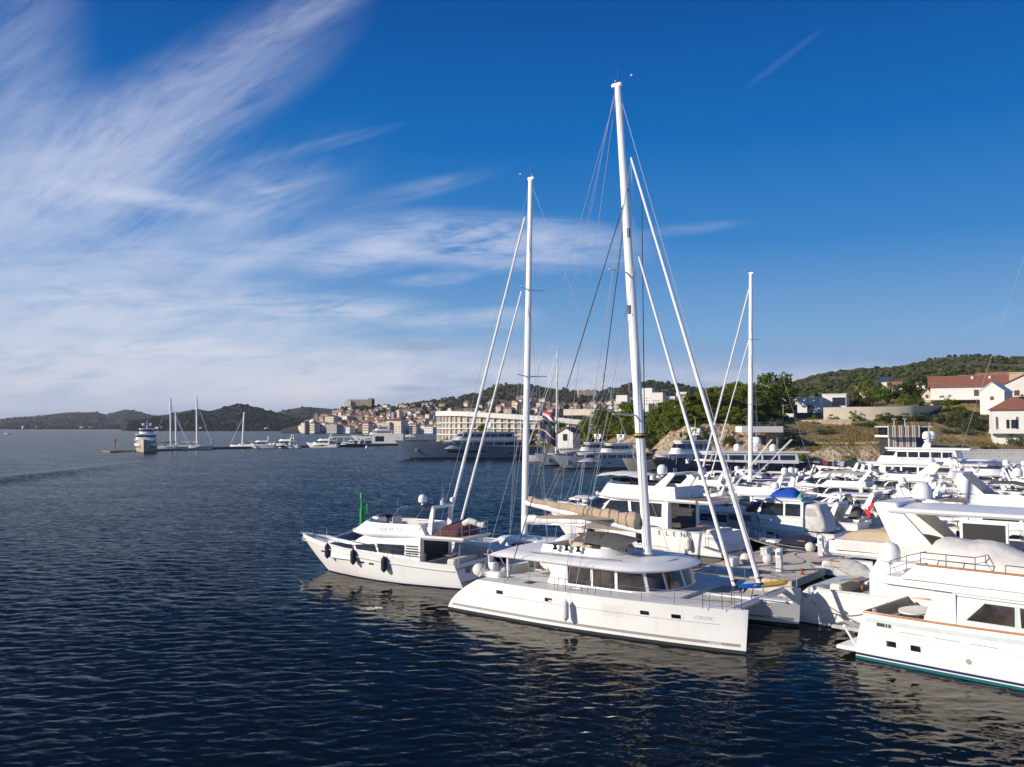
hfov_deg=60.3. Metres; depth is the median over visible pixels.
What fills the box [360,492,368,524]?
beacon
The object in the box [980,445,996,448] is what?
shrub
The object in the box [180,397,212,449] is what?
sailing yacht
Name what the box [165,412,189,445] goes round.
sailing yacht
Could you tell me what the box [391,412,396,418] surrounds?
waterfront building
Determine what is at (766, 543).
passerelle
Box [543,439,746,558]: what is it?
motor yacht
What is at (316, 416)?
church tower
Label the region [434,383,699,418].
hill
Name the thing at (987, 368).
sailing yacht
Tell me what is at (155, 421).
woodland
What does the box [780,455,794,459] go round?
side window
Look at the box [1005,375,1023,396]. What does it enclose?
house
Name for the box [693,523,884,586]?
pier
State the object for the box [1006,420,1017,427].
window
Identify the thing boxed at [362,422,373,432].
waterfront building
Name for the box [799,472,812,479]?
motor yacht
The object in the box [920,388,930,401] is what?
house
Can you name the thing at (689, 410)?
pine tree
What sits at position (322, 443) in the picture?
motor yacht
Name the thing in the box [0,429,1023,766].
water
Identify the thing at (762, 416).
pine tree
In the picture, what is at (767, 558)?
ball fender
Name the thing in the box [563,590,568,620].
fender
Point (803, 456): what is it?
shrub
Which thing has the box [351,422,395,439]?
superyacht
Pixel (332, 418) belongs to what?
waterfront building
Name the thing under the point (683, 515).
saloon door
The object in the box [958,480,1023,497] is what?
motor yacht
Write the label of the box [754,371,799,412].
pine tree
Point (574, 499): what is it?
motor yacht
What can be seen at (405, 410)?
town house
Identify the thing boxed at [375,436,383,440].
window
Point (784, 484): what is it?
motor yacht
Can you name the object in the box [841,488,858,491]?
side window
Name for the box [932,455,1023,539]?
motor yacht
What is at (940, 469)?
side window
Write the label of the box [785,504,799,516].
side window
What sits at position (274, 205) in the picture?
sky
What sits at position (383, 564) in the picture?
fender
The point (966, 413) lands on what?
shrub
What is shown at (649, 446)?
shrub
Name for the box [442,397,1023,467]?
headland
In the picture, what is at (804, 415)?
pool fence
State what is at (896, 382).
house
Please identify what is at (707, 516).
side window
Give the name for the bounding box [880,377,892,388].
house
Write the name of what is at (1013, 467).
motor yacht
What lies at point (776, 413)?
pine tree
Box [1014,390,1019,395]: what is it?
window
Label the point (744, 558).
ball fender
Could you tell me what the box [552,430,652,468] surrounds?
superyacht
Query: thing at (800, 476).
motor yacht
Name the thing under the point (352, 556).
fender
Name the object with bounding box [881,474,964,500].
motor yacht
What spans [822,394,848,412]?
house
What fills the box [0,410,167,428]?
hill
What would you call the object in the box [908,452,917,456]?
side window
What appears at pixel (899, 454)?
side window
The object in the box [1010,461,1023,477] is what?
motor yacht
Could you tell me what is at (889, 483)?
side window
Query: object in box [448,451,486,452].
hull window
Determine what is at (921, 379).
pine tree
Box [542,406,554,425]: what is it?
flag
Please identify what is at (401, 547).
side window
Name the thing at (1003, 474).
motor yacht
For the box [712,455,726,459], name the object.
side window
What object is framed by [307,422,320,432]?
waterfront building
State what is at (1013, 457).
quay building
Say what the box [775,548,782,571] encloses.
power pedestal
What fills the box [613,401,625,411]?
apartment block
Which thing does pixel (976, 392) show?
window
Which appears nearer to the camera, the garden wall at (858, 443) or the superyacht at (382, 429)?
the garden wall at (858, 443)
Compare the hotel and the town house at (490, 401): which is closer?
the hotel
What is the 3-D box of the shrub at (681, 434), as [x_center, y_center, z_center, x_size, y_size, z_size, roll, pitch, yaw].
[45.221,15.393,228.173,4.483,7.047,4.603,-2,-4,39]
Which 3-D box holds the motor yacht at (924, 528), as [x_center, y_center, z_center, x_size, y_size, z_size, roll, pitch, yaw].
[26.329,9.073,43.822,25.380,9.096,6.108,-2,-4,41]
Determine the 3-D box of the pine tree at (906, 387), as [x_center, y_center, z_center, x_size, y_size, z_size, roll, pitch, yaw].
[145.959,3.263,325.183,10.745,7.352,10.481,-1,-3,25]
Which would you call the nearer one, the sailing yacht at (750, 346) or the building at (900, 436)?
the sailing yacht at (750, 346)
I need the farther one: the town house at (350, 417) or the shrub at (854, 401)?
the town house at (350, 417)
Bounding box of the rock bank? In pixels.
[308,440,366,442]
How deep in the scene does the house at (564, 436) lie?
262.06 m
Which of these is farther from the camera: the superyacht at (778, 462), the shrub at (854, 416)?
the shrub at (854, 416)
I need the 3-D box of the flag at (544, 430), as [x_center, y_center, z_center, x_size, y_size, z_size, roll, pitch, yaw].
[2.520,3.439,62.684,1.216,2.168,0.187,-1,-3,15]
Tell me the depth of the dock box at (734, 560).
65.35 m
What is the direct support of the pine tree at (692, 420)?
on the headland
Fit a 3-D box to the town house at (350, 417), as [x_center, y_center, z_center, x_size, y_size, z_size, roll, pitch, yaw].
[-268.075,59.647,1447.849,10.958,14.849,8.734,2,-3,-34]
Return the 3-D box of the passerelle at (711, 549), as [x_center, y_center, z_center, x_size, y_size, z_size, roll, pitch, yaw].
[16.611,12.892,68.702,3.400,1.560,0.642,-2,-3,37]
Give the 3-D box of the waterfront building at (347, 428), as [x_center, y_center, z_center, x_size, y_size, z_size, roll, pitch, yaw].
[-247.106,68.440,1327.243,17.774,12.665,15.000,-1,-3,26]
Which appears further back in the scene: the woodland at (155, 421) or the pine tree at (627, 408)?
the woodland at (155, 421)
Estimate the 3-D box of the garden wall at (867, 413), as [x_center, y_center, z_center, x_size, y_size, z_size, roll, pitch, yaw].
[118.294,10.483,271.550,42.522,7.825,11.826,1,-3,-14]
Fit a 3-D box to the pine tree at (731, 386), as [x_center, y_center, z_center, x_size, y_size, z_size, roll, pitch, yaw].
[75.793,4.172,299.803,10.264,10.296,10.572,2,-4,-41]
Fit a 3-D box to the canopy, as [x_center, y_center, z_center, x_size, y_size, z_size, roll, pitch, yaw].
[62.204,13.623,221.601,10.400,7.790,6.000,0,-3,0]
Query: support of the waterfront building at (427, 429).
on the hill at (293, 429)
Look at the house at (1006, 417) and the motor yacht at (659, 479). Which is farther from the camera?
the house at (1006, 417)
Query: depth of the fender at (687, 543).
74.65 m
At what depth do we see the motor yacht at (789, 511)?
80.08 m
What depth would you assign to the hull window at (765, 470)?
173.00 m
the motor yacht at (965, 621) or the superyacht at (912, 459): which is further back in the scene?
the superyacht at (912, 459)
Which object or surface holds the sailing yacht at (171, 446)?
on the water
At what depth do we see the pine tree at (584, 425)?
324.58 m
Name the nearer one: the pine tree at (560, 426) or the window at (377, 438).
the pine tree at (560, 426)
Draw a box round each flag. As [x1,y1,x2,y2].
[539,422,555,446]
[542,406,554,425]
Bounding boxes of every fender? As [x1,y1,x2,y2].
[325,542,329,558]
[350,549,355,564]
[381,551,386,572]
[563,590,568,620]
[685,531,690,550]
[740,548,749,563]
[762,549,773,563]
[805,538,814,551]
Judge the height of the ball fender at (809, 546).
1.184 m
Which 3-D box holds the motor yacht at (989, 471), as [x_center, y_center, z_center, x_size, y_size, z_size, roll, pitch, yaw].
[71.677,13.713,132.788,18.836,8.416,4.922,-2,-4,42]
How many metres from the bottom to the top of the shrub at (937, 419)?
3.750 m
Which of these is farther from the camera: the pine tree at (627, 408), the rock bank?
the rock bank
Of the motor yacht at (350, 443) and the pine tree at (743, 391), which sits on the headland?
the pine tree at (743, 391)
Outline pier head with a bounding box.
[696,572,755,580]
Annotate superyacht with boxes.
[134,423,157,452]
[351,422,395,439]
[395,421,543,458]
[534,429,614,465]
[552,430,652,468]
[622,418,715,477]
[652,428,822,480]
[816,422,994,477]
[962,461,1020,471]
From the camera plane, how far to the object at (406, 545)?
61.07 m
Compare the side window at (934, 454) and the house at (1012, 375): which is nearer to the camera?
the side window at (934, 454)
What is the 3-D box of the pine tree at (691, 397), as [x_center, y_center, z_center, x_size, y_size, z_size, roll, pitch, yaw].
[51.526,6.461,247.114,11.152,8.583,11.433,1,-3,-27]
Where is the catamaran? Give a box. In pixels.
[448,67,800,653]
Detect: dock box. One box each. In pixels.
[728,556,739,566]
[760,546,773,554]
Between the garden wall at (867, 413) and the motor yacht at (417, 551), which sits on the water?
the motor yacht at (417, 551)
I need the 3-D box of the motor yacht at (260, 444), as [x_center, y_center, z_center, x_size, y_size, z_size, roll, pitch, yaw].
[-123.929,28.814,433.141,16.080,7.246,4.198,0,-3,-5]
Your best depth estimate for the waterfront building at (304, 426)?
1321.63 m
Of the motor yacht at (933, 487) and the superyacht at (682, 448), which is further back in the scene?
the superyacht at (682, 448)
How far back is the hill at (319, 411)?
3448.20 m
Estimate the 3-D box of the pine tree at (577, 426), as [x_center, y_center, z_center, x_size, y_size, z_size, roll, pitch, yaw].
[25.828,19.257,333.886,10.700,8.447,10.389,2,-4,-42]
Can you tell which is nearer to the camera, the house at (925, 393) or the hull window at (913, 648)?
the hull window at (913, 648)
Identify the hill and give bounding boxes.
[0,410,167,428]
[122,404,303,430]
[279,407,332,419]
[282,406,428,432]
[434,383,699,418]
[796,356,1023,391]
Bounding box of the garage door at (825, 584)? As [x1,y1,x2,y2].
[800,575,850,603]
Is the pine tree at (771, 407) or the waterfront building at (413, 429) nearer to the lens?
the pine tree at (771, 407)
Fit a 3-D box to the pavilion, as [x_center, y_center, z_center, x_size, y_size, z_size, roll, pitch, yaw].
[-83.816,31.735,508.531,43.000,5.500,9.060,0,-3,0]
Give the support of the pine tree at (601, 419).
on the headland
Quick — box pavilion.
[329,434,404,442]
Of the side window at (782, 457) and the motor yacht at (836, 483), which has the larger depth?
the side window at (782, 457)
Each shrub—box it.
[617,424,634,433]
[625,427,634,435]
[645,427,657,450]
[678,431,686,439]
[685,421,708,439]
[721,428,734,446]
[732,418,745,423]
[753,418,768,425]
[769,417,784,426]
[772,412,788,419]
[783,431,805,444]
[793,446,807,460]
[807,414,820,419]
[814,426,836,433]
[840,455,858,462]
[848,410,863,420]
[849,390,877,406]
[850,378,890,405]
[857,421,877,426]
[873,412,905,421]
[876,381,898,402]
[894,393,911,404]
[898,412,921,420]
[907,395,925,405]
[913,412,940,420]
[931,412,952,423]
[935,406,965,411]
[938,394,959,404]
[939,426,975,433]
[943,418,961,427]
[945,411,966,422]
[950,405,969,416]
[952,445,969,447]
[959,421,987,428]
[962,413,980,423]
[969,421,983,429]
[978,415,988,423]
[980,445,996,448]
[1005,434,1023,444]
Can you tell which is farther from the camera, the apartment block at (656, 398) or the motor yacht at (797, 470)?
the apartment block at (656, 398)
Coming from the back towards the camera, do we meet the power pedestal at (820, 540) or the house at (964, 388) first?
the house at (964, 388)
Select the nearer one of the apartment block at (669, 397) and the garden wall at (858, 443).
the garden wall at (858, 443)
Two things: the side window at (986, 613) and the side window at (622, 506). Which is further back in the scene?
the side window at (622, 506)
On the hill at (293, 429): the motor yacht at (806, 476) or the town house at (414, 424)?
the town house at (414, 424)
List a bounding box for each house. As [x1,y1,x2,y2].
[338,410,345,416]
[341,420,350,424]
[345,415,352,420]
[354,414,363,419]
[355,424,361,431]
[362,413,370,418]
[402,408,410,415]
[408,423,418,426]
[422,418,430,423]
[464,402,470,407]
[488,400,497,405]
[497,405,503,412]
[504,407,514,413]
[514,402,522,407]
[531,406,541,413]
[549,408,555,415]
[556,427,581,447]
[643,403,654,411]
[784,397,823,416]
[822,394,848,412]
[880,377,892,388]
[887,381,902,389]
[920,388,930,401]
[925,375,1004,404]
[975,372,993,375]
[979,382,1012,414]
[988,397,1023,445]
[994,371,1009,374]
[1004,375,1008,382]
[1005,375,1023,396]
[1008,372,1023,380]
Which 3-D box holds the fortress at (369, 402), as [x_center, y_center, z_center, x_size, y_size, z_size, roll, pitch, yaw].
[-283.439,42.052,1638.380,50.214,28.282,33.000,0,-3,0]
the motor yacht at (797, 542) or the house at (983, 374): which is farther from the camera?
the house at (983, 374)
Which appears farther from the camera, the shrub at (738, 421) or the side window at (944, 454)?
the shrub at (738, 421)
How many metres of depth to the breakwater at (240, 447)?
431.35 m
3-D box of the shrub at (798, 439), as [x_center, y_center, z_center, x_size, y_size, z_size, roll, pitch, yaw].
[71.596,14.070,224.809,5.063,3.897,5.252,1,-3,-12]
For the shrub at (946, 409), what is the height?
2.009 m
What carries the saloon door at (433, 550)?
in the motor yacht at (417, 551)
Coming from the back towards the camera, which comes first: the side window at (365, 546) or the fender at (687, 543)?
the fender at (687, 543)
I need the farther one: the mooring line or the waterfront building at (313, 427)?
the waterfront building at (313, 427)
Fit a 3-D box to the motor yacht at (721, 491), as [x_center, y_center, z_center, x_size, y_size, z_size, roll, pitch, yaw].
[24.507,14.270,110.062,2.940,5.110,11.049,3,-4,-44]
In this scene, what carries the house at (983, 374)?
on the headland
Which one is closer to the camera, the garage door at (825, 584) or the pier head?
the garage door at (825, 584)
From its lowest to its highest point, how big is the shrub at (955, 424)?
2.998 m
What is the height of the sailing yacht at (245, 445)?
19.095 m
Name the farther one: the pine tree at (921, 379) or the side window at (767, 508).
the pine tree at (921, 379)
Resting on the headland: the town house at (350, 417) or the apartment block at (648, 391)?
the apartment block at (648, 391)
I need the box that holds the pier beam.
[798,558,866,586]
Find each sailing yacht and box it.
[157,397,188,449]
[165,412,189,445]
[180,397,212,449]
[230,413,257,448]
[441,165,669,566]
[529,348,584,461]
[702,270,819,497]
[947,258,1023,491]
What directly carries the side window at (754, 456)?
in the superyacht at (778, 462)
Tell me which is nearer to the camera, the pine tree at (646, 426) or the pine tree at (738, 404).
the pine tree at (646, 426)
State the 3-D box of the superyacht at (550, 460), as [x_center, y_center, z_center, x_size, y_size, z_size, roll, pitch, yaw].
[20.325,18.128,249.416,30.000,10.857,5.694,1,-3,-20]
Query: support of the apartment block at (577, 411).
on the headland
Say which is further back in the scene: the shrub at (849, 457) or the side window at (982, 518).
the shrub at (849, 457)
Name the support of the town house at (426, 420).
on the hill at (293, 429)
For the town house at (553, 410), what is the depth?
1580.58 m
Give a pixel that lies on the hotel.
(450, 424)
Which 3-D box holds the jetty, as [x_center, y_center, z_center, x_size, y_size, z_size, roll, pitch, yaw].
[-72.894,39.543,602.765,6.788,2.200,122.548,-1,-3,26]
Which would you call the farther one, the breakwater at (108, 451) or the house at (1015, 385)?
the breakwater at (108, 451)
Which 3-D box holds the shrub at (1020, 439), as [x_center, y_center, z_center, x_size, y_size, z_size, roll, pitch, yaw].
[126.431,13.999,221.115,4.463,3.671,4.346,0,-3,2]
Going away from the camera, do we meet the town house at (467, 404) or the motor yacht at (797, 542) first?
the motor yacht at (797, 542)
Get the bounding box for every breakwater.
[102,448,196,452]
[212,444,397,448]
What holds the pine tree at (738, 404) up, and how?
on the headland
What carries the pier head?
attached to the pier
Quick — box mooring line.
[801,591,862,616]
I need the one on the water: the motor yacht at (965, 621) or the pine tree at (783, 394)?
the motor yacht at (965, 621)
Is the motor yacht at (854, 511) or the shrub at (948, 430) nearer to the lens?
the motor yacht at (854, 511)
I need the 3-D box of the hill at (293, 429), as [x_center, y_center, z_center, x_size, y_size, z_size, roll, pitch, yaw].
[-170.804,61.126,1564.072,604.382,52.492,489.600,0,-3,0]
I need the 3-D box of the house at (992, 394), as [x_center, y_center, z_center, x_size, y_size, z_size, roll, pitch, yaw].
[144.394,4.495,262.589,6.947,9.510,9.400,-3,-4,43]
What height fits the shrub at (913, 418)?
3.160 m
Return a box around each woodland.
[0,403,331,430]
[332,380,699,420]
[759,354,1023,397]
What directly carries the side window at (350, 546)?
in the motor yacht at (417, 551)
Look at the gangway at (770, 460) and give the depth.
107.81 m
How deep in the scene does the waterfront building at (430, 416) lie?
1402.14 m
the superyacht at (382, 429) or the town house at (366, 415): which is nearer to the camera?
the superyacht at (382, 429)
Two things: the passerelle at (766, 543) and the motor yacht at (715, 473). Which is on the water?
the motor yacht at (715, 473)
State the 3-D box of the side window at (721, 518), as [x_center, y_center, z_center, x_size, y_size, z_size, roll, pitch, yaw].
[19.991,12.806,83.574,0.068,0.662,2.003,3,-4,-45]
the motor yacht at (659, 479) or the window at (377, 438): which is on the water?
the motor yacht at (659, 479)
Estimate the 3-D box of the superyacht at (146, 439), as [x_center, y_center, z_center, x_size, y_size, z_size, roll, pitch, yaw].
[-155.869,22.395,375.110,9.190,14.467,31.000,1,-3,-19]
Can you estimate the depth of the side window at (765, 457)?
173.68 m
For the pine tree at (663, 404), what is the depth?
261.31 m
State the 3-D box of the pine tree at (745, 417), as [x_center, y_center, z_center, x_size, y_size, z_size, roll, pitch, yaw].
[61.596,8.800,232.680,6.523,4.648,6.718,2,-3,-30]
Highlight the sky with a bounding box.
[0,0,1023,418]
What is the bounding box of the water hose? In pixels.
[750,551,817,572]
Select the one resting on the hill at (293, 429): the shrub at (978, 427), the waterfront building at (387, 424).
the waterfront building at (387, 424)
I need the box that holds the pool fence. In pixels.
[793,413,821,417]
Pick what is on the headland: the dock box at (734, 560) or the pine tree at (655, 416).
the pine tree at (655, 416)
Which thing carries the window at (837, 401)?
in the house at (834, 400)
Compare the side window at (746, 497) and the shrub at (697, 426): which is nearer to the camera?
the side window at (746, 497)
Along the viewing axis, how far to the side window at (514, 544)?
64.06 m
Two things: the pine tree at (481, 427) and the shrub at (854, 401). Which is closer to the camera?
the shrub at (854, 401)
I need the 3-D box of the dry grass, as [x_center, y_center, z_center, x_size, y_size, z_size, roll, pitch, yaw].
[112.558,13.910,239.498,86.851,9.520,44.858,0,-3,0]
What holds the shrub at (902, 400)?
on the headland
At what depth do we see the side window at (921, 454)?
147.85 m
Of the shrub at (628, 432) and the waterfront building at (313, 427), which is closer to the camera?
the shrub at (628, 432)
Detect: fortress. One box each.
[344,398,374,406]
[577,390,597,398]
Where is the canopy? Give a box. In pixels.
[735,422,782,450]
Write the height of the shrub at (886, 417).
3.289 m
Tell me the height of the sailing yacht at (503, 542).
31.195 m
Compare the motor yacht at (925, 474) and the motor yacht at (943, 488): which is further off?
the motor yacht at (925, 474)
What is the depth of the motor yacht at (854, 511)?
94.81 m
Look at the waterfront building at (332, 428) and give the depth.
1320.83 m
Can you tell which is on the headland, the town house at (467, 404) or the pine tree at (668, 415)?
the pine tree at (668, 415)
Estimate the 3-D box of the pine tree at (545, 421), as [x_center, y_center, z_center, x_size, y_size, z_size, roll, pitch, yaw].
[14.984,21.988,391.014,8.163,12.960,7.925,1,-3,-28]
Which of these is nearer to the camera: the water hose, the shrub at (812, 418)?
the water hose
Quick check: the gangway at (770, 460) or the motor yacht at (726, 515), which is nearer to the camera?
the motor yacht at (726, 515)
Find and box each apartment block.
[563,409,606,414]
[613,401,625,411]
[616,395,630,402]
[642,388,654,402]
[650,392,665,404]
[664,396,677,400]
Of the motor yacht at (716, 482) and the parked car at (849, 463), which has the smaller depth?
the motor yacht at (716, 482)
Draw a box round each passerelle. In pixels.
[703,537,739,559]
[746,528,784,549]
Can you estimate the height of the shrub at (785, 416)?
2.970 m
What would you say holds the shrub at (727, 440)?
on the headland
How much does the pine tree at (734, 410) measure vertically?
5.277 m
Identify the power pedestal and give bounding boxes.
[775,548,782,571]
[817,535,823,555]
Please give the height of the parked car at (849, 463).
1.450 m
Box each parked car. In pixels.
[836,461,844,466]
[844,461,853,467]
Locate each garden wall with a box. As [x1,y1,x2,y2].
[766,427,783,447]
[788,419,850,424]
[801,441,877,444]
[823,406,941,420]
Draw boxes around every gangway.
[732,439,772,486]
[748,439,791,481]
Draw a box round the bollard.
[798,568,805,574]
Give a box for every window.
[330,542,353,548]
[355,544,376,551]
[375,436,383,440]
[377,543,403,554]
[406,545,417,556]
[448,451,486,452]
[495,557,506,562]
[511,542,526,545]
[604,500,627,511]
[631,501,661,516]
[699,513,712,520]
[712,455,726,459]
[716,514,726,521]
[729,455,743,459]
[737,496,749,503]
[747,455,760,459]
[756,469,780,471]
[760,502,782,515]
[763,455,777,459]
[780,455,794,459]
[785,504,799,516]
[787,405,796,413]
[807,405,812,412]
[823,497,838,501]
[824,488,839,493]
[832,397,845,405]
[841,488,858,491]
[886,466,899,471]
[886,482,897,486]
[886,641,895,647]
[897,452,906,456]
[902,467,916,472]
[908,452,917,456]
[910,645,919,651]
[919,452,928,457]
[931,452,940,457]
[937,468,949,471]
[942,452,952,457]
[963,602,1016,628]
[974,390,978,395]
[982,518,1018,521]
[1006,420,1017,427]
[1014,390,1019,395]
[1017,606,1023,629]
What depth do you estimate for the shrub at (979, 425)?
242.17 m
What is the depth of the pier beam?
62.52 m
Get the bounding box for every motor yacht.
[244,436,276,448]
[268,434,301,447]
[300,484,490,588]
[306,434,338,447]
[336,438,365,446]
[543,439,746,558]
[545,489,600,503]
[581,471,661,503]
[685,467,733,477]
[692,467,743,489]
[699,488,767,537]
[702,482,728,495]
[703,463,816,503]
[716,472,739,483]
[732,459,766,475]
[736,527,817,550]
[739,494,871,530]
[740,465,777,485]
[746,482,846,540]
[757,482,787,486]
[764,471,782,477]
[771,471,804,481]
[779,454,880,490]
[787,463,897,496]
[794,464,816,475]
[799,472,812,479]
[799,475,1023,626]
[813,485,882,517]
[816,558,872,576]
[831,537,1023,690]
[837,497,870,522]
[866,465,895,480]
[868,472,974,525]
[873,455,953,492]
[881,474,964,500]
[883,477,952,498]
[931,478,958,496]
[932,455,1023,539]
[936,449,1009,484]
[947,485,990,495]
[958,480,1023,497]
[983,459,1023,487]
[988,467,1020,489]
[1007,460,1023,477]
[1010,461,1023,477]
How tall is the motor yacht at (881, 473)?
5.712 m
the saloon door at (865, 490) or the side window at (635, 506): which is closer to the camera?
the side window at (635, 506)
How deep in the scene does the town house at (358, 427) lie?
1334.84 m
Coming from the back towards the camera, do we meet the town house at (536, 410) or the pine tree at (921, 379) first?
the town house at (536, 410)
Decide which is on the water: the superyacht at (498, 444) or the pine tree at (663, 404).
the superyacht at (498, 444)
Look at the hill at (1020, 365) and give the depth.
997.32 m
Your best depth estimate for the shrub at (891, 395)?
333.01 m
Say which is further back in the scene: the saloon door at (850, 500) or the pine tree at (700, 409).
the pine tree at (700, 409)
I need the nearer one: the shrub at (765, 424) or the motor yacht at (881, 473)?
the motor yacht at (881, 473)
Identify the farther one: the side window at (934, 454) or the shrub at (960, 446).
the shrub at (960, 446)
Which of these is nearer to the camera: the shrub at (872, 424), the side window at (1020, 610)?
the side window at (1020, 610)
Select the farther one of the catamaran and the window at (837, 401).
the window at (837, 401)
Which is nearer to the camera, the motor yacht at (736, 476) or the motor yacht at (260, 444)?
the motor yacht at (736, 476)
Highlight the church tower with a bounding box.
[314,413,318,419]
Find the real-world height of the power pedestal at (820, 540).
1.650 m
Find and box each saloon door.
[424,540,447,561]
[672,503,695,529]
[844,497,852,503]
[864,489,871,492]
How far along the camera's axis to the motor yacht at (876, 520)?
91.15 m
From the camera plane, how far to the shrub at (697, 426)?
227.96 m
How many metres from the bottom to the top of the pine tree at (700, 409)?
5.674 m
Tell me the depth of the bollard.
61.62 m
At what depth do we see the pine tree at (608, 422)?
305.51 m
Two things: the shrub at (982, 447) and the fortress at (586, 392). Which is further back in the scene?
the fortress at (586, 392)
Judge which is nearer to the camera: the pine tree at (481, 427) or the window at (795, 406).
the window at (795, 406)
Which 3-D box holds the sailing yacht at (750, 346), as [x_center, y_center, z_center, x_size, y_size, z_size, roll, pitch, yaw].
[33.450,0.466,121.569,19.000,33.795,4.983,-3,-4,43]
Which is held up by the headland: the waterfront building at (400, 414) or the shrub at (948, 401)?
the shrub at (948, 401)
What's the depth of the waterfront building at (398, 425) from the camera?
1320.16 m
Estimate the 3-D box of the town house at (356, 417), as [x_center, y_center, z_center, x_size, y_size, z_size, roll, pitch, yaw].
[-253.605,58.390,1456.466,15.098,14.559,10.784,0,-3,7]
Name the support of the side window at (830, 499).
in the motor yacht at (864, 500)
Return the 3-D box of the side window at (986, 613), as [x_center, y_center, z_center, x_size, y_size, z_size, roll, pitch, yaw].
[20.419,9.861,37.687,0.067,0.940,2.160,3,-4,-44]
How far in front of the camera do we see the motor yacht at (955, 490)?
117.49 m
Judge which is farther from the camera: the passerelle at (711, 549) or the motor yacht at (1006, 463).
the motor yacht at (1006, 463)
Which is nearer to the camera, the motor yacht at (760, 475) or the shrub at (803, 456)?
the motor yacht at (760, 475)
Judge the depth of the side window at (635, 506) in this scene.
78.07 m
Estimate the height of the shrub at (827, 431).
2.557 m
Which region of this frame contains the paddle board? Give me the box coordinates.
[738,579,787,593]
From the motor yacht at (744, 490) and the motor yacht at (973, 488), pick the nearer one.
the motor yacht at (973, 488)
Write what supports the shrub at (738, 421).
on the headland
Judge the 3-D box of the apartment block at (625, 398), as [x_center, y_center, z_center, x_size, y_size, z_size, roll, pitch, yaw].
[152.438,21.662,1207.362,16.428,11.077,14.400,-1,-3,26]
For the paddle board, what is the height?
0.470 m
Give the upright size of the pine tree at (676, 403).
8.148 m
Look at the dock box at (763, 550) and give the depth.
70.94 m
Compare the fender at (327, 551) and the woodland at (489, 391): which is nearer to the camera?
the fender at (327, 551)
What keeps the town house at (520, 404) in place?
on the hill at (509, 403)
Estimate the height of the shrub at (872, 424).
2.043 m
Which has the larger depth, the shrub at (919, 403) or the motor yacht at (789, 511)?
the shrub at (919, 403)
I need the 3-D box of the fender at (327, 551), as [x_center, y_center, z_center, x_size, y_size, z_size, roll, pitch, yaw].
[-13.652,12.189,65.152,0.420,1.521,0.420,-1,-3,28]
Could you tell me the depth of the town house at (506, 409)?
1602.30 m
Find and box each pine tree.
[476,423,487,431]
[522,428,536,444]
[536,419,551,446]
[549,420,565,442]
[574,424,592,444]
[578,416,603,441]
[590,407,618,441]
[600,410,628,437]
[607,422,633,436]
[612,402,646,424]
[645,405,669,440]
[645,417,655,438]
[648,401,674,411]
[659,409,684,430]
[663,398,694,423]
[674,407,696,426]
[681,392,716,417]
[682,411,703,423]
[688,404,713,423]
[694,386,729,410]
[704,408,725,422]
[720,396,746,408]
[721,381,746,397]
[721,406,745,423]
[723,386,762,407]
[733,408,757,424]
[734,401,764,410]
[741,382,784,409]
[753,411,767,424]
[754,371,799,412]
[756,404,778,416]
[760,410,784,417]
[892,382,921,400]
[904,375,929,397]
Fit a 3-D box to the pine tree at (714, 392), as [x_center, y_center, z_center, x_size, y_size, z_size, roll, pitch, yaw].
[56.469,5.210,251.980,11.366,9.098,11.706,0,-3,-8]
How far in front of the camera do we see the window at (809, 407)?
294.85 m
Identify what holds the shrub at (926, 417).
on the headland
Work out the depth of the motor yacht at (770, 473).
164.57 m
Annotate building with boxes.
[301,421,309,432]
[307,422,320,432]
[325,415,338,422]
[325,425,340,432]
[341,425,354,432]
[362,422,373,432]
[384,422,390,429]
[386,419,405,432]
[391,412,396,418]
[397,412,403,417]
[409,426,418,432]
[419,427,436,432]
[425,414,433,419]
[874,425,932,454]
[962,449,1023,460]
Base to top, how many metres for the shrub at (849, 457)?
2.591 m
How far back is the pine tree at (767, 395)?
277.86 m
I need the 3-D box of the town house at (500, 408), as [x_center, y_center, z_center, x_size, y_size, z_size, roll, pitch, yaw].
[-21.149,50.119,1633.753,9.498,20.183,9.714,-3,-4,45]
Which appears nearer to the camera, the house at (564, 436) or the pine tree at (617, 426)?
the house at (564, 436)
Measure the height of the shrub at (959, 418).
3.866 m
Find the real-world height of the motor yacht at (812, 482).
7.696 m
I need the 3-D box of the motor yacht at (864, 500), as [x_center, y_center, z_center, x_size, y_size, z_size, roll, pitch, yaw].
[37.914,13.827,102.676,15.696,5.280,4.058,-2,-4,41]
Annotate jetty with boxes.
[355,439,436,443]
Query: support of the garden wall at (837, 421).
on the headland
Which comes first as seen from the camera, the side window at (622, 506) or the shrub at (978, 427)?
the side window at (622, 506)
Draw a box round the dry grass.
[790,420,1023,451]
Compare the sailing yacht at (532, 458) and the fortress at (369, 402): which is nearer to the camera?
the sailing yacht at (532, 458)
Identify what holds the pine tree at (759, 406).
on the headland
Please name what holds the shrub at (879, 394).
on the headland
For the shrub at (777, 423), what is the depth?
242.76 m
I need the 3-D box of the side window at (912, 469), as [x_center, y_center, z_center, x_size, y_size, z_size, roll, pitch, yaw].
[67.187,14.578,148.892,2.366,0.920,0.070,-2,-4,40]
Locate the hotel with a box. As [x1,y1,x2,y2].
[436,411,595,442]
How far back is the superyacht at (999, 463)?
146.50 m

